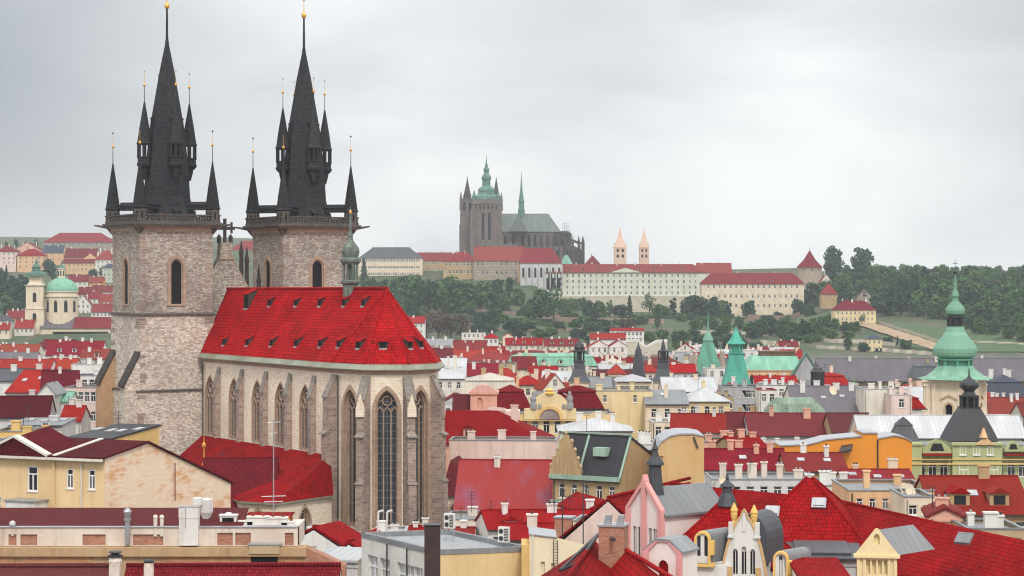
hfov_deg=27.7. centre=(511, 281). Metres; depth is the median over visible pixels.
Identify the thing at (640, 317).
bush
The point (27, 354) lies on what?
house
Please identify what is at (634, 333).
arcaded house
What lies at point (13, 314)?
house
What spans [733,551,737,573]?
window
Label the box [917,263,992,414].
onion dome tower
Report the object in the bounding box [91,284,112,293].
house
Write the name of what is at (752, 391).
window
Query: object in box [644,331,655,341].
bush
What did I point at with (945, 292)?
tree
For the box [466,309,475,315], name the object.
bush
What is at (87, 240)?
palace
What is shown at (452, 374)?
house
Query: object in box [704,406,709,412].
window
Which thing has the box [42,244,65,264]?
house
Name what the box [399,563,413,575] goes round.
window
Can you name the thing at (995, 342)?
garden wall
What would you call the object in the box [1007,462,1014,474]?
window
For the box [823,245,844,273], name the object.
tree
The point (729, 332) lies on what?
garden wall
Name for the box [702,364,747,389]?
house
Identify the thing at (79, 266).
house
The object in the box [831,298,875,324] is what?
villa
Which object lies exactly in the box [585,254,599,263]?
turret house
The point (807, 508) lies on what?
pyramid roof house
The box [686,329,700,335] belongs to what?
bush
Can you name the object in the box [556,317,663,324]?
garden wall
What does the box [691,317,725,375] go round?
gate tower
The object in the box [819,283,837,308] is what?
house
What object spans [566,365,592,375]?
house
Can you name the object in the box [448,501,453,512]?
window
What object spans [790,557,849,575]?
house
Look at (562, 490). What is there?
antenna pole
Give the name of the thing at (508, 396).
house
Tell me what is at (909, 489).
satellite dish
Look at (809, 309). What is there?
tree
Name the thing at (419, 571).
window
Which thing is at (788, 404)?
copper cap roof
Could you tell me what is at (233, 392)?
window
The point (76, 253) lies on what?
house
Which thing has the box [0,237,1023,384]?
ground
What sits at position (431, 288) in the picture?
tree
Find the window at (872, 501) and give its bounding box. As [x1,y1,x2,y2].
[869,498,875,506]
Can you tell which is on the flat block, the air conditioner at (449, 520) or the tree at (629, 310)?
the air conditioner at (449, 520)
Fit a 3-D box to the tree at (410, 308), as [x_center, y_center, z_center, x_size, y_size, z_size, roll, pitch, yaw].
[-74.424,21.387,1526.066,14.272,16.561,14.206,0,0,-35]
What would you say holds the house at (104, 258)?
on the ground
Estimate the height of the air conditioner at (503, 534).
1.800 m
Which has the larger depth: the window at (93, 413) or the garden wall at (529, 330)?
the garden wall at (529, 330)
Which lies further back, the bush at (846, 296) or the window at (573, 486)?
the bush at (846, 296)
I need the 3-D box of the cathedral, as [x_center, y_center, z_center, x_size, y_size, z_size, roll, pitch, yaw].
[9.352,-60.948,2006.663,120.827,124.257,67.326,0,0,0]
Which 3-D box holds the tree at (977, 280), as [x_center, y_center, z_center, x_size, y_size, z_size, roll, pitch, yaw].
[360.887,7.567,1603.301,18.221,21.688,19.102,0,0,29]
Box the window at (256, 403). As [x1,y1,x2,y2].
[251,379,259,441]
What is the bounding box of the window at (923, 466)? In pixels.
[922,462,924,474]
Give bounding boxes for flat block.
[361,529,520,575]
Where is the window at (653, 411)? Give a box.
[651,409,656,417]
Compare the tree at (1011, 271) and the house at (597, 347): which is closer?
the house at (597, 347)
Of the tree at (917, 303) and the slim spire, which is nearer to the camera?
the slim spire
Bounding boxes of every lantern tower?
[568,339,590,386]
[652,339,669,389]
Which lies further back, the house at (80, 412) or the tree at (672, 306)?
the tree at (672, 306)
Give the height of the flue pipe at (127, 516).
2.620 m
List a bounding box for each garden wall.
[431,309,559,318]
[466,326,615,331]
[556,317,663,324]
[672,330,767,336]
[748,312,799,321]
[760,340,799,345]
[816,345,931,354]
[824,338,911,348]
[876,320,938,341]
[972,340,1023,343]
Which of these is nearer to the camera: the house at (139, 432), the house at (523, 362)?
the house at (139, 432)
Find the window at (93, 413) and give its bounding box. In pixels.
[91,411,95,421]
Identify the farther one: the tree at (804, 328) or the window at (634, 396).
the tree at (804, 328)
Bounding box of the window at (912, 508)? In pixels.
[909,505,918,515]
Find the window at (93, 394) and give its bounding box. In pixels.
[90,392,95,402]
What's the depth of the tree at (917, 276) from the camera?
1662.88 m
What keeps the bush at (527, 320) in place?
on the ground
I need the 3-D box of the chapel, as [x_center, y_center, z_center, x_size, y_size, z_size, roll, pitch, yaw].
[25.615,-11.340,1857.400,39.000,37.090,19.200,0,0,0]
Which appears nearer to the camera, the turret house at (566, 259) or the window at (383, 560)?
the window at (383, 560)
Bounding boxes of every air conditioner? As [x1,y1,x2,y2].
[444,513,454,540]
[498,526,509,546]
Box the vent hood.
[200,498,212,518]
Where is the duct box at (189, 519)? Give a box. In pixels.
[178,497,201,545]
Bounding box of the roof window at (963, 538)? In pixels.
[954,532,973,544]
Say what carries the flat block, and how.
on the ground
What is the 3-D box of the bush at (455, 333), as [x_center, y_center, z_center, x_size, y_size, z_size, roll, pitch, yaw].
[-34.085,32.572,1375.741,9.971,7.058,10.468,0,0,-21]
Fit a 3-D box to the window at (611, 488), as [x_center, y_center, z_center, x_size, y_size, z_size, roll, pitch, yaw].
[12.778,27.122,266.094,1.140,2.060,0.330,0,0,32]
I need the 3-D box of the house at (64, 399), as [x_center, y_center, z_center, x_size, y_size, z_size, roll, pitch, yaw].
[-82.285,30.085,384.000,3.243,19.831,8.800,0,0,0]
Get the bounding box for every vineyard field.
[889,323,1002,344]
[893,339,1023,351]
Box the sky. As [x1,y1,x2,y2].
[0,0,1023,274]
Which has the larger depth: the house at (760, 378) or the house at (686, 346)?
the house at (686, 346)
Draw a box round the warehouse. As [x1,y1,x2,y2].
[815,355,1023,387]
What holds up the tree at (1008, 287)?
on the ground
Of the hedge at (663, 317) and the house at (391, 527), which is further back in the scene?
the hedge at (663, 317)
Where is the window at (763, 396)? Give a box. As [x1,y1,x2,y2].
[761,394,766,402]
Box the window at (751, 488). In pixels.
[746,486,753,490]
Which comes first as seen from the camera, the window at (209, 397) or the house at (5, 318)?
the window at (209, 397)
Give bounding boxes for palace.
[43,233,112,250]
[232,239,252,250]
[358,246,423,275]
[417,252,452,270]
[443,250,473,279]
[473,245,524,280]
[518,263,519,282]
[545,262,705,312]
[696,262,731,277]
[699,271,804,316]
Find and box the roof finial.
[202,440,205,464]
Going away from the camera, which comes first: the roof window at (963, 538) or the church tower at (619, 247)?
the roof window at (963, 538)
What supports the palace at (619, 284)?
on the ground
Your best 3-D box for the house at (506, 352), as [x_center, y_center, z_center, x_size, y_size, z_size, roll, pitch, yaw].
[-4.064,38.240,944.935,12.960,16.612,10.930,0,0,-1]
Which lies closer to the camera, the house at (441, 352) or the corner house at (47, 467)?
the corner house at (47, 467)
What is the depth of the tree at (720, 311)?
1763.08 m
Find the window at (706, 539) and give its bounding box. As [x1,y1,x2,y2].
[705,536,707,555]
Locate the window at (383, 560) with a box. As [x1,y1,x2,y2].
[382,558,389,575]
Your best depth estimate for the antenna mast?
151.96 m
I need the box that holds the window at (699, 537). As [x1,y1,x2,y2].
[697,536,700,555]
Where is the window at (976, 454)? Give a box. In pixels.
[973,445,980,455]
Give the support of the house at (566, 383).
on the ground
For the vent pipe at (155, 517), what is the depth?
149.97 m
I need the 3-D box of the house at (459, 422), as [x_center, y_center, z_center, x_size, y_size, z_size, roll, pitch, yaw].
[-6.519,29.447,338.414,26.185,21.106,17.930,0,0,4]
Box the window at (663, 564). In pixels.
[659,560,667,575]
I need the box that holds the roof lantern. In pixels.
[810,364,824,384]
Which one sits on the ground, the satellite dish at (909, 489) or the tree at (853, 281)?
the tree at (853, 281)
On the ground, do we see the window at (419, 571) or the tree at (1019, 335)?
the tree at (1019, 335)
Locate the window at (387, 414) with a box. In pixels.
[372,386,401,526]
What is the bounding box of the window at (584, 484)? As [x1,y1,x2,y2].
[584,484,588,494]
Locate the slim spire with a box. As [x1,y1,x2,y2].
[632,341,645,377]
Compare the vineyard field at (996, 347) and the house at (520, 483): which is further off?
the vineyard field at (996, 347)
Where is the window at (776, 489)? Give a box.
[773,486,781,492]
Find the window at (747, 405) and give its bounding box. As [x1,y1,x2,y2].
[746,404,749,411]
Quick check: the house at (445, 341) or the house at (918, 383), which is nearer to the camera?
the house at (918, 383)
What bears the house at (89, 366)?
on the ground
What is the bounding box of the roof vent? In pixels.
[9,521,15,535]
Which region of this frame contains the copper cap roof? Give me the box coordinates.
[764,397,824,411]
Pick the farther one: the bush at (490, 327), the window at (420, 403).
the bush at (490, 327)
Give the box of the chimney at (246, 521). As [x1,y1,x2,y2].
[238,516,252,524]
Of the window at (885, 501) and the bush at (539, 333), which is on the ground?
the bush at (539, 333)
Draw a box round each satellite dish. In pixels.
[719,476,725,487]
[829,386,836,394]
[900,483,906,492]
[905,484,914,494]
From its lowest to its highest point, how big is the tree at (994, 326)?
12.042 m
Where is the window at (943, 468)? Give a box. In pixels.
[940,462,947,474]
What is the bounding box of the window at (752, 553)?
[751,552,754,573]
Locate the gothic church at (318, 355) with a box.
[94,0,462,532]
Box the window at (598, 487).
[596,485,601,498]
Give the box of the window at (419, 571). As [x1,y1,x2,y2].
[416,567,422,575]
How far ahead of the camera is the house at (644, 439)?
325.12 m
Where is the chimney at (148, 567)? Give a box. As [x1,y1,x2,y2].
[144,559,153,575]
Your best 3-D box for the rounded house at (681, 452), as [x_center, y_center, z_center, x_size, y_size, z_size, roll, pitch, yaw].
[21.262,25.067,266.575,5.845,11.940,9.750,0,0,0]
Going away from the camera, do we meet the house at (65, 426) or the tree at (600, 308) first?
the house at (65, 426)
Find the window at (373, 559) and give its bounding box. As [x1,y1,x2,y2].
[370,555,377,575]
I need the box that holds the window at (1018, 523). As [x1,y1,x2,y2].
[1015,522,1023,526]
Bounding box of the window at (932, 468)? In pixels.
[929,462,936,474]
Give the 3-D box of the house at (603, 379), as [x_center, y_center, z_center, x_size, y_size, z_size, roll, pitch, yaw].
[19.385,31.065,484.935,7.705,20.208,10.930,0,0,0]
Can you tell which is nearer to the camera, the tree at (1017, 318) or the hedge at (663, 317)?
the tree at (1017, 318)
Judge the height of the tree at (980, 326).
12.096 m
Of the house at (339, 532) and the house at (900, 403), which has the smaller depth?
the house at (339, 532)
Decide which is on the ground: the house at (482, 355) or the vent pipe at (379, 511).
the house at (482, 355)
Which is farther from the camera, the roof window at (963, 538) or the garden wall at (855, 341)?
the garden wall at (855, 341)
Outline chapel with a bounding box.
[519,248,562,289]
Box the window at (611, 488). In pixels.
[609,486,614,494]
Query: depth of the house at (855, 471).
272.60 m
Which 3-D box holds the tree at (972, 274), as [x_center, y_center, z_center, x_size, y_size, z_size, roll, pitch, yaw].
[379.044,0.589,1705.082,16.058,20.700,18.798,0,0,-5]
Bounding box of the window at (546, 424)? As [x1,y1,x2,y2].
[543,421,549,432]
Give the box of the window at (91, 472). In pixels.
[87,470,95,490]
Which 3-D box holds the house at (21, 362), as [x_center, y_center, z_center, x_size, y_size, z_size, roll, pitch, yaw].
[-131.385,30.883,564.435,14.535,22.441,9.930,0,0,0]
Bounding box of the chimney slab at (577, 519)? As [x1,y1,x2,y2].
[572,514,586,524]
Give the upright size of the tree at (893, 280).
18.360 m
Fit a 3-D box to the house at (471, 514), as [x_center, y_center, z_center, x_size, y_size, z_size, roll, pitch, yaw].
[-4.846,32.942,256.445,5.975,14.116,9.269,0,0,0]
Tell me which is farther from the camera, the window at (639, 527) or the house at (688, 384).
the house at (688, 384)
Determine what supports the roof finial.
on the house at (243, 474)
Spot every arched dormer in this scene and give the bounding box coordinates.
[694,527,727,575]
[773,547,810,575]
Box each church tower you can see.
[613,229,626,263]
[638,230,649,263]
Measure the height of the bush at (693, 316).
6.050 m
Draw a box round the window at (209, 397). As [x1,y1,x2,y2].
[205,375,212,434]
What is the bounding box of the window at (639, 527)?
[639,527,640,555]
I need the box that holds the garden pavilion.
[864,334,881,351]
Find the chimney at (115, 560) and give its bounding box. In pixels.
[107,550,122,575]
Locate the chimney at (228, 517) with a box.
[219,512,238,521]
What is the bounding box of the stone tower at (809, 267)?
[796,247,822,307]
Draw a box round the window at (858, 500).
[856,498,862,503]
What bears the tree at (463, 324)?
on the ground
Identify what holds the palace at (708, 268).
on the ground
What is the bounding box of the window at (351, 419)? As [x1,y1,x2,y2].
[341,385,356,525]
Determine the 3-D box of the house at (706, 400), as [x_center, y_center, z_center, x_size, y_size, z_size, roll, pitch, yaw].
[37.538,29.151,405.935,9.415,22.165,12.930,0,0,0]
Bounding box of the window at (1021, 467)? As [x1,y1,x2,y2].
[1019,462,1023,476]
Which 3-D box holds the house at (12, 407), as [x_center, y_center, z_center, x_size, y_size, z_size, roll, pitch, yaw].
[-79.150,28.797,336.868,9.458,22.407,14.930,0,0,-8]
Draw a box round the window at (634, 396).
[632,395,637,402]
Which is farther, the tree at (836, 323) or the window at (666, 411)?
the tree at (836, 323)
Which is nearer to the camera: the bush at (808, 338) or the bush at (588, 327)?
the bush at (808, 338)
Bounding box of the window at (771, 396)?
[769,394,774,401]
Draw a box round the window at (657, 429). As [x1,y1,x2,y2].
[655,427,660,434]
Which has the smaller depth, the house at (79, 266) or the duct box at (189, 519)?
the duct box at (189, 519)
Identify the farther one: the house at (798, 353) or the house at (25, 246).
the house at (25, 246)
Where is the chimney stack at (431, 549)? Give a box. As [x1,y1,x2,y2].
[423,523,441,575]
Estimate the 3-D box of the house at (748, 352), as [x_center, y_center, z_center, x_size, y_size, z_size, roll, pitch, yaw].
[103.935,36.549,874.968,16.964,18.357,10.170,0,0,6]
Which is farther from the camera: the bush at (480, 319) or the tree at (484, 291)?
the tree at (484, 291)
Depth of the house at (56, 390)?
377.12 m
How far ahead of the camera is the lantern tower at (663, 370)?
503.70 m
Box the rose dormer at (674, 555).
[642,535,699,575]
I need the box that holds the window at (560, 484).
[557,483,564,498]
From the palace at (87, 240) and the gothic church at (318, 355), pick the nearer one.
the gothic church at (318, 355)
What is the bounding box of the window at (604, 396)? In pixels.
[602,395,607,402]
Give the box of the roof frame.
[558,532,615,571]
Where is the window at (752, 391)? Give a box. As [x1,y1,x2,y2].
[751,390,754,397]
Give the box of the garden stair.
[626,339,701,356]
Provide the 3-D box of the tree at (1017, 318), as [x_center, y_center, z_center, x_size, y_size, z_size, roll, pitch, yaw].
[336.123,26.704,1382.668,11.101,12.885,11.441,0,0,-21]
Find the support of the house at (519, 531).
on the ground
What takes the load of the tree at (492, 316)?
on the ground
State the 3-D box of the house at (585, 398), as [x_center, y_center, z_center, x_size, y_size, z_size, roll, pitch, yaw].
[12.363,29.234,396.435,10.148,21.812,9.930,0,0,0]
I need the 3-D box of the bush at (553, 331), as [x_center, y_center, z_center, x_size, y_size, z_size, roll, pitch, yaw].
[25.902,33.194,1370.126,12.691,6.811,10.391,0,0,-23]
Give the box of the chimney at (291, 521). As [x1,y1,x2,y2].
[281,516,295,524]
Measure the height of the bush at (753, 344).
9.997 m
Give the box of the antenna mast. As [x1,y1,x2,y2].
[261,420,282,511]
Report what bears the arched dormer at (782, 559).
on the house at (818, 566)
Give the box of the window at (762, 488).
[760,486,767,491]
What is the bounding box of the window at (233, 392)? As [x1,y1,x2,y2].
[229,377,236,438]
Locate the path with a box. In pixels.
[859,323,935,348]
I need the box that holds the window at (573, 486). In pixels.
[571,484,576,494]
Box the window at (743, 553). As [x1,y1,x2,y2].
[742,552,745,573]
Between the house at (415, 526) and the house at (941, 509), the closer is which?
the house at (941, 509)
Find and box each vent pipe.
[153,515,157,535]
[159,515,163,535]
[377,510,383,531]
[386,510,392,530]
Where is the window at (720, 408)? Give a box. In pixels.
[718,406,723,412]
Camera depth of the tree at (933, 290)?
1540.90 m
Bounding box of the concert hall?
[745,351,815,383]
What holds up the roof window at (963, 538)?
on the house at (983, 553)
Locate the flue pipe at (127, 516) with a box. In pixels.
[123,508,131,544]
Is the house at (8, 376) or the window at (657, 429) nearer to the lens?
the window at (657, 429)
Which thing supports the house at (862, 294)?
on the ground
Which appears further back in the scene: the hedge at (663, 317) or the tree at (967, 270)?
the tree at (967, 270)
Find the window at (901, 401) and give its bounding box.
[899,399,903,407]
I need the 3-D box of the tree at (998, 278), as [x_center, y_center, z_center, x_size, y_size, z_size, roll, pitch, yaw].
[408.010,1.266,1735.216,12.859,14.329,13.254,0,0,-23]
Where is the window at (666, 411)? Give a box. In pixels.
[664,409,669,417]
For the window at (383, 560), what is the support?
in the flat block
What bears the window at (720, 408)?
in the house at (706, 400)
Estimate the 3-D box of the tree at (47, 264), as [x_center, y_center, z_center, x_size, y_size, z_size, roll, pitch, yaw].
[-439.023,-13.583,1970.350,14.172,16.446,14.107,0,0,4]
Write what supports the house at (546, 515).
on the ground
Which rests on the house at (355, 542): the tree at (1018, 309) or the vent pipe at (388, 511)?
the vent pipe at (388, 511)
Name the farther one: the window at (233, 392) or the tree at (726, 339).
the tree at (726, 339)
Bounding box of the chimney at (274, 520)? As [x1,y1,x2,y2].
[267,512,288,524]
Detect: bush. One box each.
[88,269,97,275]
[417,304,427,311]
[453,313,467,321]
[454,326,467,334]
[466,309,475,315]
[473,311,485,317]
[473,317,487,322]
[484,323,498,331]
[489,308,502,313]
[498,313,509,322]
[502,319,520,332]
[509,329,526,337]
[518,318,530,322]
[518,322,535,330]
[519,303,537,317]
[531,328,550,337]
[546,327,558,336]
[554,321,566,329]
[565,313,578,316]
[567,317,583,327]
[568,328,583,336]
[571,330,587,338]
[579,314,590,323]
[582,322,594,331]
[583,336,589,344]
[591,321,602,330]
[595,319,612,326]
[602,325,615,332]
[612,304,626,316]
[612,319,621,324]
[617,318,637,327]
[629,314,648,323]
[632,319,642,325]
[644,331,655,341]
[651,304,672,314]
[655,329,668,338]
[671,329,690,341]
[671,340,680,349]
[676,312,686,321]
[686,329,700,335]
[688,318,702,329]
[690,313,700,319]
[691,335,703,342]
[695,316,705,323]
[703,315,719,329]
[711,331,723,335]
[712,338,719,348]
[715,324,730,333]
[749,341,762,347]
[779,332,791,340]
[792,335,802,341]
[802,334,813,342]
[813,334,823,341]
[825,327,839,338]
[836,291,854,304]
[840,330,855,338]
[848,321,861,331]
[857,342,870,351]
[882,337,892,341]
[899,339,911,348]
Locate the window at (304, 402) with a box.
[299,384,307,449]
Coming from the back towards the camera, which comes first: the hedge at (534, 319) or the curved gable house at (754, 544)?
the hedge at (534, 319)
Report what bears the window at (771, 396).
in the house at (764, 396)
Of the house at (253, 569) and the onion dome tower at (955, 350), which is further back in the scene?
the onion dome tower at (955, 350)
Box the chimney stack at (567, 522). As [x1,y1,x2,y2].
[553,515,575,537]
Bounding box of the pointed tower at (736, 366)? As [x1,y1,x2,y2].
[721,326,750,383]
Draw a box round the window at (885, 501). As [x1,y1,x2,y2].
[882,498,889,509]
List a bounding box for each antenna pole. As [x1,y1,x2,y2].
[558,481,565,538]
[579,482,586,543]
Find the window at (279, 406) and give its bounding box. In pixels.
[274,381,283,445]
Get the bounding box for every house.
[0,244,20,271]
[0,313,14,328]
[0,321,11,338]
[0,342,44,355]
[0,347,41,359]
[0,354,56,369]
[0,363,34,395]
[0,390,56,427]
[0,414,41,438]
[0,423,66,441]
[0,426,233,507]
[0,563,108,575]
[4,362,47,394]
[7,308,24,321]
[8,405,76,436]
[14,317,35,335]
[16,247,47,271]
[17,241,42,252]
[36,377,66,416]
[40,366,79,389]
[41,354,85,362]
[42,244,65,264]
[42,336,76,357]
[45,337,106,357]
[49,353,80,369]
[60,391,79,415]
[60,396,91,433]
[62,258,94,273]
[63,378,95,428]
[64,248,99,258]
[68,273,89,287]
[68,411,161,444]
[71,356,102,373]
[78,285,94,300]
[78,294,92,312]
[80,346,109,362]
[80,370,98,384]
[83,252,98,258]
[86,290,101,303]
[89,275,105,286]
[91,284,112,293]
[91,302,112,316]
[95,248,112,275]
[98,293,112,303]
[102,262,112,282]
[124,562,341,575]
[202,457,278,507]
[300,521,360,550]
[340,528,380,546]
[375,520,408,531]
[407,510,428,530]
[408,315,425,338]
[426,336,453,347]
[432,344,452,357]
[432,344,458,354]
[438,355,466,396]
[445,387,459,401]
[445,393,455,410]
[445,397,554,473]
[447,511,475,534]
[448,428,558,462]
[449,491,479,534]
[452,384,519,419]
[453,338,486,348]
[453,454,552,510]
[456,346,497,357]
[460,364,515,393]
[461,329,485,339]
[467,348,509,362]
[467,355,498,377]
[474,500,529,539]
[478,357,516,372]
[483,330,498,345]
[487,344,505,349]
[497,347,516,355]
[497,376,529,410]
[499,499,558,544]
[502,333,513,345]
[503,364,522,379]
[505,336,542,350]
[508,347,544,356]
[508,348,596,370]
[511,353,536,376]
[515,368,539,403]
[520,388,610,436]
[521,526,584,575]
[522,495,594,521]
[526,362,558,379]
[534,348,562,352]
[534,368,565,396]
[541,365,572,381]
[541,540,610,575]
[543,336,578,352]
[549,415,651,508]
[556,411,634,443]
[557,378,604,410]
[557,481,604,508]
[558,477,690,543]
[562,255,571,263]
[563,377,568,386]
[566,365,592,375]
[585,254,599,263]
[586,371,611,386]
[587,381,652,438]
[588,337,608,356]
[589,331,625,344]
[592,362,631,375]
[593,353,633,363]
[597,353,621,364]
[597,361,632,368]
[606,364,626,377]
[608,339,627,356]
[609,326,643,342]
[610,548,672,575]
[613,374,652,387]
[625,439,718,556]
[630,351,657,356]
[633,352,669,361]
[635,430,655,452]
[643,353,682,365]
[643,384,689,431]
[644,358,656,389]
[649,411,689,438]
[653,428,703,485]
[658,372,716,393]
[668,481,786,511]
[669,349,693,362]
[669,360,696,376]
[670,405,725,436]
[675,341,694,351]
[683,352,698,363]
[683,473,791,575]
[687,379,731,412]
[700,347,728,354]
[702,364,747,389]
[704,428,731,447]
[704,438,784,482]
[704,459,807,493]
[710,503,782,575]
[716,390,733,411]
[716,419,766,447]
[717,375,735,391]
[718,379,755,411]
[724,403,756,434]
[742,418,799,447]
[743,347,778,358]
[743,406,826,441]
[752,371,797,383]
[755,344,769,349]
[755,386,776,411]
[756,377,799,396]
[765,476,860,542]
[769,345,792,349]
[774,429,911,471]
[775,339,799,348]
[775,347,803,380]
[778,442,847,477]
[783,379,867,411]
[786,540,859,575]
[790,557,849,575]
[804,468,848,490]
[819,273,831,282]
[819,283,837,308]
[823,364,848,384]
[823,412,868,434]
[831,470,934,510]
[836,457,915,479]
[843,500,1023,575]
[848,409,1023,437]
[854,289,870,303]
[855,380,907,414]
[885,385,911,414]
[889,488,935,517]
[891,368,1023,488]
[894,378,921,385]
[895,381,922,403]
[906,358,936,386]
[907,386,925,414]
[914,465,1023,526]
[921,486,965,524]
[951,509,1023,539]
[952,404,1008,414]
[986,368,1023,396]
[987,391,1023,414]
[1010,398,1023,426]
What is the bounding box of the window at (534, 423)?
[532,421,538,428]
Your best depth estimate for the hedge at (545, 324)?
1460.00 m
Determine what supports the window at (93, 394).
in the house at (86, 394)
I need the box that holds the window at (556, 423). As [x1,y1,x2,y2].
[554,421,560,433]
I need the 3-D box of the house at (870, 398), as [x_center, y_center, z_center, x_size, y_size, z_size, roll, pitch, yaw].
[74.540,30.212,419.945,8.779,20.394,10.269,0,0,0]
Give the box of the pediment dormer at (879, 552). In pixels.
[854,525,933,575]
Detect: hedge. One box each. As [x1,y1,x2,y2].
[458,318,554,326]
[468,316,551,321]
[632,314,690,319]
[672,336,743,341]
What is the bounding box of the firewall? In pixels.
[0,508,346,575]
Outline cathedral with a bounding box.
[459,154,584,263]
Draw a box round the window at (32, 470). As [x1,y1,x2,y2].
[26,466,37,492]
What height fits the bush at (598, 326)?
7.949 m
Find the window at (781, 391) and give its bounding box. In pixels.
[779,389,783,396]
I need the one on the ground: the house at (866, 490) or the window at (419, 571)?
the house at (866, 490)
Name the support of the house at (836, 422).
on the ground
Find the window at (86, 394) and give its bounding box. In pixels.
[84,392,89,402]
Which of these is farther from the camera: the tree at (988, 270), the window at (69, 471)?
the tree at (988, 270)
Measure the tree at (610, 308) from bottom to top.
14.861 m
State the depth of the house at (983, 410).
406.86 m
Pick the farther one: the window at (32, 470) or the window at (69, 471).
the window at (32, 470)
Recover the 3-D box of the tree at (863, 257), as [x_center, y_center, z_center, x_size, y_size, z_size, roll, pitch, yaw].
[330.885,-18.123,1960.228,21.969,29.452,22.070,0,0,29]
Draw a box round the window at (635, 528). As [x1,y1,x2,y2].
[634,526,636,553]
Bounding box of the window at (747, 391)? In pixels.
[746,390,749,397]
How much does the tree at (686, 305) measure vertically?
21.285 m
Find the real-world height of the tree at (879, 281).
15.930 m
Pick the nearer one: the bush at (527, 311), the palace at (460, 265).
the bush at (527, 311)
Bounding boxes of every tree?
[0,267,6,278]
[0,277,10,304]
[0,295,17,314]
[1,275,25,306]
[16,274,28,306]
[18,297,22,309]
[41,259,55,274]
[49,263,56,279]
[359,258,367,285]
[361,277,377,286]
[377,279,388,288]
[389,277,397,294]
[392,274,414,307]
[401,275,432,309]
[402,300,421,315]
[419,310,435,337]
[423,279,443,309]
[430,310,448,337]
[433,274,467,312]
[442,311,460,337]
[457,280,480,312]
[457,314,471,333]
[470,319,486,331]
[473,280,492,308]
[484,310,500,326]
[485,279,506,308]
[495,293,511,310]
[505,277,513,298]
[510,287,525,305]
[530,288,551,318]
[541,284,565,322]
[557,298,571,314]
[568,297,579,311]
[577,297,585,310]
[581,300,599,320]
[594,300,607,316]
[606,300,613,316]
[624,295,632,317]
[641,292,656,314]
[652,305,661,329]
[669,298,676,314]
[679,295,693,315]
[690,295,707,316]
[703,296,719,317]
[715,300,725,317]
[720,315,731,327]
[721,333,731,348]
[724,301,731,316]
[732,315,744,328]
[741,300,756,316]
[742,338,748,348]
[744,321,759,338]
[755,317,770,336]
[765,316,777,334]
[774,317,788,336]
[785,321,797,337]
[791,298,804,313]
[796,319,813,336]
[803,302,817,316]
[804,282,819,305]
[808,317,823,336]
[815,293,822,309]
[817,279,833,294]
[817,315,832,327]
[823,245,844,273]
[828,272,836,282]
[831,317,840,329]
[832,272,853,290]
[833,278,849,293]
[839,321,848,330]
[842,265,849,272]
[843,338,852,349]
[846,271,857,288]
[850,247,873,268]
[852,266,869,278]
[852,278,870,295]
[854,271,866,279]
[858,314,866,323]
[864,272,877,289]
[868,264,881,277]
[869,288,880,305]
[870,278,884,290]
[870,286,897,315]
[873,283,889,291]
[875,266,892,283]
[884,272,900,290]
[887,265,898,274]
[894,288,907,310]
[895,290,907,315]
[898,275,912,287]
[904,265,919,282]
[905,284,925,305]
[906,290,928,315]
[912,273,930,285]
[913,264,923,272]
[918,266,933,274]
[919,273,941,292]
[923,285,942,307]
[925,294,943,318]
[930,270,946,291]
[933,265,948,278]
[937,283,953,299]
[940,297,959,318]
[942,279,952,284]
[947,268,961,280]
[948,276,969,294]
[949,274,967,280]
[959,266,967,273]
[959,289,981,310]
[962,302,973,324]
[963,267,972,275]
[963,280,985,299]
[964,311,978,328]
[966,270,981,283]
[968,265,978,270]
[971,317,986,333]
[973,277,989,295]
[974,296,999,323]
[977,269,988,278]
[979,265,992,275]
[980,276,994,284]
[981,293,997,305]
[986,285,999,296]
[986,318,1002,334]
[988,280,1002,288]
[989,270,1002,278]
[994,275,1002,280]
[994,293,1015,317]
[995,265,1002,273]
[996,280,1021,295]
[996,309,1011,325]
[1001,274,1019,290]
[1001,321,1018,338]
[1004,269,1015,275]
[1005,287,1023,308]
[1008,302,1023,315]
[1009,312,1023,330]
[1015,324,1023,341]
[1019,296,1023,307]
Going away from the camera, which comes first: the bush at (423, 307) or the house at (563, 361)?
the house at (563, 361)
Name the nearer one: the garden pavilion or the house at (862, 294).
the garden pavilion
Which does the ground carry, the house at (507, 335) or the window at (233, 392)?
the house at (507, 335)
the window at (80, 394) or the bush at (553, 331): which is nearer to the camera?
the window at (80, 394)
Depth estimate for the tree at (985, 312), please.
1426.35 m
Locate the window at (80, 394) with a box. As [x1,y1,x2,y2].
[78,392,83,402]
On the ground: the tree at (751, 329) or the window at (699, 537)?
the tree at (751, 329)
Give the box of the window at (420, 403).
[415,385,429,524]
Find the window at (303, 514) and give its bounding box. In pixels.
[298,504,311,530]
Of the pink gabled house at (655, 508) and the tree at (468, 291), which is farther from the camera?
the tree at (468, 291)
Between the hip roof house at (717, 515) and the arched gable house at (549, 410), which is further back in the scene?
the arched gable house at (549, 410)
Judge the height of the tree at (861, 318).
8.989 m
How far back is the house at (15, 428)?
275.15 m
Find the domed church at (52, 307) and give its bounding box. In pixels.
[24,257,110,333]
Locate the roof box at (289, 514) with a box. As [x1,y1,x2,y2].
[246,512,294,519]
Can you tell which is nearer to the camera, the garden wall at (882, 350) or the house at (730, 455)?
the house at (730, 455)
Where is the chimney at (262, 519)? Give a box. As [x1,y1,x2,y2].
[246,512,269,524]
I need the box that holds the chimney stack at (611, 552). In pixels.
[597,514,629,567]
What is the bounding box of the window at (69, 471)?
[65,469,73,489]
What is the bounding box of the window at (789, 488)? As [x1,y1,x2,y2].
[787,486,794,493]
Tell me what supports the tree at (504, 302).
on the ground

